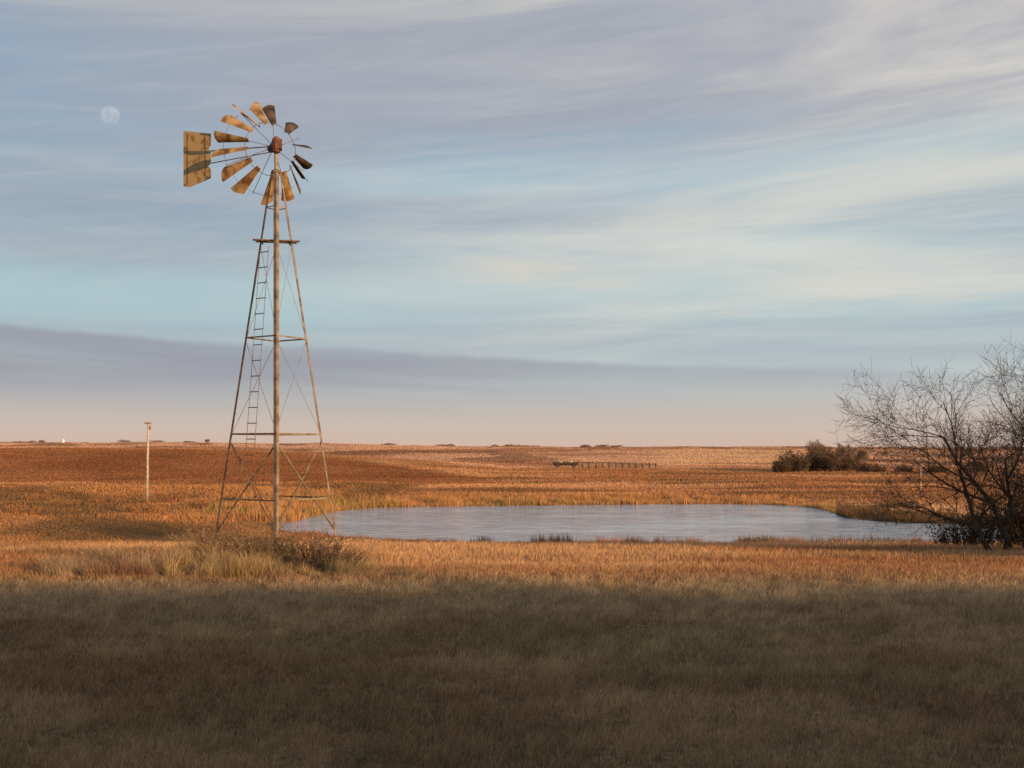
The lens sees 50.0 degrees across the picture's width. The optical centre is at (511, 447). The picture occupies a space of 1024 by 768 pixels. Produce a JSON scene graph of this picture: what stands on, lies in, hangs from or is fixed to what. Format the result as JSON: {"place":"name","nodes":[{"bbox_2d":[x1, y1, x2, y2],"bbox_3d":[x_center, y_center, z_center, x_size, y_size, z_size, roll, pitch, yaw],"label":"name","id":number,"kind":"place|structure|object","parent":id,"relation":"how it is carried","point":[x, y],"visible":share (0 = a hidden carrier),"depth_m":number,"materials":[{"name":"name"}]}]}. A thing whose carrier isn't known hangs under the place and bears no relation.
{"place":"outdoors","nodes":[
{"label":"outdoors","id":0,"kind":"place"},
{"bbox_2d":[20,541,427,580],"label":"tall grass","id":1,"kind":"structure","parent":0,"point":[226,566],"depth_m":22.09,"materials":[{"name":"beige plant"}]},
{"bbox_2d":[0,557,1023,767],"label":"meadow grass","id":2,"kind":"structure","parent":0,"point":[893,589],"depth_m":12.87,"materials":[{"name":"beige plant"}]},
{"bbox_2d":[0,442,1023,767],"bbox_3d":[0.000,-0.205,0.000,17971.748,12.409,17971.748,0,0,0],"label":"ground","id":3,"kind":"structure","parent":0,"point":[10,518],"depth_m":14.35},
{"bbox_2d":[0,503,46,513],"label":"scrub","id":4,"kind":"object","parent":3,"relation":"on","point":[15,508],"visible":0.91,"depth_m":74.71,"materials":[{"name":"brown plant"}]},
{"bbox_2d":[22,492,66,499],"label":"scrub","id":5,"kind":"object","parent":3,"relation":"on","point":[48,496],"visible":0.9,"depth_m":98.05,"materials":[{"name":"brown plant"}]},
{"bbox_2d":[87,491,133,502],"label":"scrub","id":6,"kind":"object","parent":3,"relation":"on","point":[112,498],"visible":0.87,"depth_m":91.60,"materials":[{"name":"brown plant"}]},
{"bbox_2d":[52,541,190,568],"bbox_3d":[-8.241,2.315,23.343,3.210,0.792,1.356,0,0,0],"label":"shrub","id":7,"kind":"object","parent":3,"relation":"on","point":[107,555],"visible":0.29,"depth_m":23.11,"materials":[{"name":"brown plant"}]},
{"bbox_2d":[116,500,168,514],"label":"scrub","id":8,"kind":"object","parent":3,"relation":"on","point":[151,508],"visible":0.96,"depth_m":79.92,"materials":[{"name":"brown plant"}]},
{"bbox_2d":[144,421,150,499],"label":"utility pole","id":9,"kind":"object","parent":3,"relation":"on","point":[147,466],"visible":0.93,"depth_m":97.91,"materials":[{"name":"grey wood"}]},
{"bbox_2d":[142,490,190,501],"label":"scrub","id":10,"kind":"object","parent":3,"relation":"on","point":[169,498],"visible":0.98,"depth_m":89.15,"materials":[{"name":"brown plant"}]},
{"bbox_2d":[173,496,219,508],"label":"scrub","id":11,"kind":"object","parent":3,"relation":"on","point":[200,501],"visible":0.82,"depth_m":83.42,"materials":[{"name":"brown plant"}]},
{"bbox_2d":[161,516,252,562],"bbox_3d":[-6.521,2.083,23.566,2.286,1.261,1.607,0,0,0],"label":"shrub","id":12,"kind":"object","parent":3,"relation":"on","point":[207,543],"visible":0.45,"depth_m":23.49,"materials":[{"name":"brown plant"}]},
{"bbox_2d":[224,492,247,497],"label":"scrub","id":13,"kind":"object","parent":3,"relation":"on","point":[234,495],"visible":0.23,"depth_m":99.34,"materials":[{"name":"brown plant"}]},
{"bbox_2d":[183,102,339,563],"bbox_3d":[-5.753,-2.562,25.062,3.504,10.731,2.473,0,0,33],"label":"windmill","id":14,"kind":"object","parent":3,"relation":"on","point":[197,155],"visible":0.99,"depth_m":24.51,"materials":[{"name":"metal"}]},
{"bbox_2d":[225,511,298,561],"bbox_3d":[-5.239,2.009,23.310,1.682,1.370,1.535,0,0,0],"label":"shrub","id":15,"kind":"object","parent":3,"relation":"on","point":[258,540],"visible":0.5,"depth_m":23.18,"materials":[{"name":"brown plant"}]},
{"bbox_2d":[247,491,283,499],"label":"scrub","id":16,"kind":"object","parent":3,"relation":"on","point":[266,495],"visible":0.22,"depth_m":89.77,"materials":[{"name":"brown plant"}]},
{"bbox_2d":[293,487,316,494],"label":"scrub","id":17,"kind":"object","parent":3,"relation":"on","point":[307,492],"visible":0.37,"depth_m":112.01,"materials":[{"name":"brown plant"}]},
{"bbox_2d":[239,524,372,572],"bbox_3d":[-4.298,2.151,22.887,2.795,1.110,1.785,0,0,0],"label":"shrub","id":18,"kind":"object","parent":3,"relation":"on","point":[316,559],"visible":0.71,"depth_m":22.79,"materials":[{"name":"brown plant"}]},
{"bbox_2d":[0,442,1023,581],"bbox_3d":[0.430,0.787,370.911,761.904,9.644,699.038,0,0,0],"label":"pasture grass","id":19,"kind":"structure","parent":3,"relation":"on","point":[425,554],"depth_m":107.59,"materials":[{"name":"brown plant"}]},
{"bbox_2d":[553,460,579,467],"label":"hay wagon","id":20,"kind":"object","parent":3,"relation":"on","point":[557,464],"visible":0.98,"depth_m":266.88,"materials":[{"name":"paint"}]},
{"bbox_2d":[167,486,1004,543],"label":"shore reeds","id":21,"kind":"object","parent":3,"relation":"on","point":[301,510],"visible":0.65,"depth_m":95.20,"materials":[{"name":"brown plant"}]},
{"bbox_2d":[582,462,655,468],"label":"fence","id":22,"kind":"object","parent":3,"relation":"on","point":[616,464],"visible":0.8,"depth_m":263.71,"materials":[{"name":"paint"}]},
{"bbox_2d":[392,531,1022,543],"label":"bank weeds","id":23,"kind":"object","parent":3,"relation":"on","point":[637,540],"visible":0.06,"depth_m":45.94,"materials":[{"name":"brown plant"}]},
{"bbox_2d":[770,452,793,472],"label":"willow bush","id":24,"kind":"object","parent":3,"relation":"on","point":[784,466],"visible":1,"depth_m":227.35,"materials":[{"name":"brown plant"}]},
{"bbox_2d":[773,447,798,469],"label":"willow bush","id":25,"kind":"object","parent":3,"relation":"on","point":[781,458],"visible":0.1,"depth_m":235.91,"materials":[{"name":"brown plant"}]},
{"bbox_2d":[786,448,812,471],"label":"willow bush","id":26,"kind":"object","parent":3,"relation":"on","point":[803,463],"visible":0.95,"depth_m":229.40,"materials":[{"name":"brown plant"}]},
{"bbox_2d":[803,441,824,459],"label":"pale bare tree","id":27,"kind":"object","parent":3,"relation":"on","point":[817,447],"visible":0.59,"depth_m":237.21,"materials":[{"name":"brown plant"}]},
{"bbox_2d":[805,443,829,470],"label":"willow bush","id":28,"kind":"object","parent":3,"relation":"on","point":[813,466],"visible":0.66,"depth_m":232.41,"materials":[{"name":"brown plant"}]},
{"bbox_2d":[813,439,832,455],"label":"pale bare tree","id":29,"kind":"object","parent":3,"relation":"on","point":[823,447],"visible":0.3,"depth_m":239.71,"materials":[{"name":"brown plant"}]},
{"bbox_2d":[817,446,847,471],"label":"willow bush","id":30,"kind":"object","parent":3,"relation":"on","point":[828,464],"visible":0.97,"depth_m":228.19,"materials":[{"name":"brown plant"}]},
{"bbox_2d":[829,443,853,461],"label":"pale bare tree","id":31,"kind":"object","parent":3,"relation":"on","point":[843,449],"visible":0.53,"depth_m":237.41,"materials":[{"name":"brown plant"}]},
{"bbox_2d":[834,451,858,470],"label":"willow bush","id":32,"kind":"object","parent":3,"relation":"on","point":[848,466],"visible":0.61,"depth_m":231.14,"materials":[{"name":"brown plant"}]},
{"bbox_2d":[851,446,868,462],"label":"pale bare tree","id":33,"kind":"object","parent":3,"relation":"on","point":[862,454],"visible":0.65,"depth_m":235.75,"materials":[{"name":"brown plant"}]},
{"bbox_2d":[853,459,871,471],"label":"bush","id":34,"kind":"object","parent":3,"relation":"on","point":[861,466],"visible":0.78,"depth_m":224.78,"materials":[{"name":"brown plant"}]},
{"bbox_2d":[866,461,887,471],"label":"bush","id":35,"kind":"object","parent":3,"relation":"on","point":[876,469],"visible":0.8,"depth_m":221.44,"materials":[{"name":"brown plant"}]},
{"bbox_2d":[891,463,914,471],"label":"bush","id":36,"kind":"object","parent":3,"relation":"on","point":[907,466],"visible":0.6,"depth_m":227.20,"materials":[{"name":"brown plant"}]},
{"bbox_2d":[827,336,1023,548],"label":"bare tree","id":37,"kind":"object","parent":3,"relation":"on","point":[1001,528],"visible":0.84,"depth_m":32.06,"materials":[{"name":"brown plant"}]},
{"bbox_2d":[923,462,950,471],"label":"bush","id":38,"kind":"object","parent":3,"relation":"on","point":[934,470],"visible":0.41,"depth_m":223.42,"materials":[{"name":"brown plant"}]},
{"bbox_2d":[855,390,1023,551],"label":"bare tree","id":39,"kind":"object","parent":3,"relation":"on","point":[1007,492],"visible":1,"depth_m":29.97,"materials":[{"name":"brown plant"}]},
{"bbox_2d":[920,505,996,545],"bbox_3d":[14.716,2.510,36.077,2.404,1.778,2.442,0,0,-29],"label":"shrub","id":40,"kind":"object","parent":3,"relation":"on","point":[956,539],"visible":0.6,"depth_m":35.79,"materials":[{"name":"brown plant"}]},
{"bbox_2d":[963,457,990,472],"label":"bush","id":41,"kind":"object","parent":3,"relation":"on","point":[977,468],"visible":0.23,"depth_m":214.80,"materials":[{"name":"brown plant"}]},
{"bbox_2d":[950,479,1023,546],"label":"shrub","id":42,"kind":"object","parent":3,"relation":"on","point":[989,530],"visible":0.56,"depth_m":34.36,"materials":[{"name":"brown plant"}]},
{"bbox_2d":[984,451,1023,546],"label":"shrub","id":43,"kind":"object","parent":3,"relation":"on","point":[1013,523],"visible":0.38,"depth_m":33.45,"materials":[{"name":"brown plant"}]},
{"bbox_2d":[0,0,1023,446],"label":"sky","id":44,"kind":"structure","parent":0,"point":[560,223],"materials":[{"name":"blue"}]},
{"bbox_2d":[279,504,1002,542],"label":"pond water","id":45,"kind":"structure","parent":0,"point":[716,522],"depth_m":75.62,"materials":[{"name":"liquid"}]}
]}

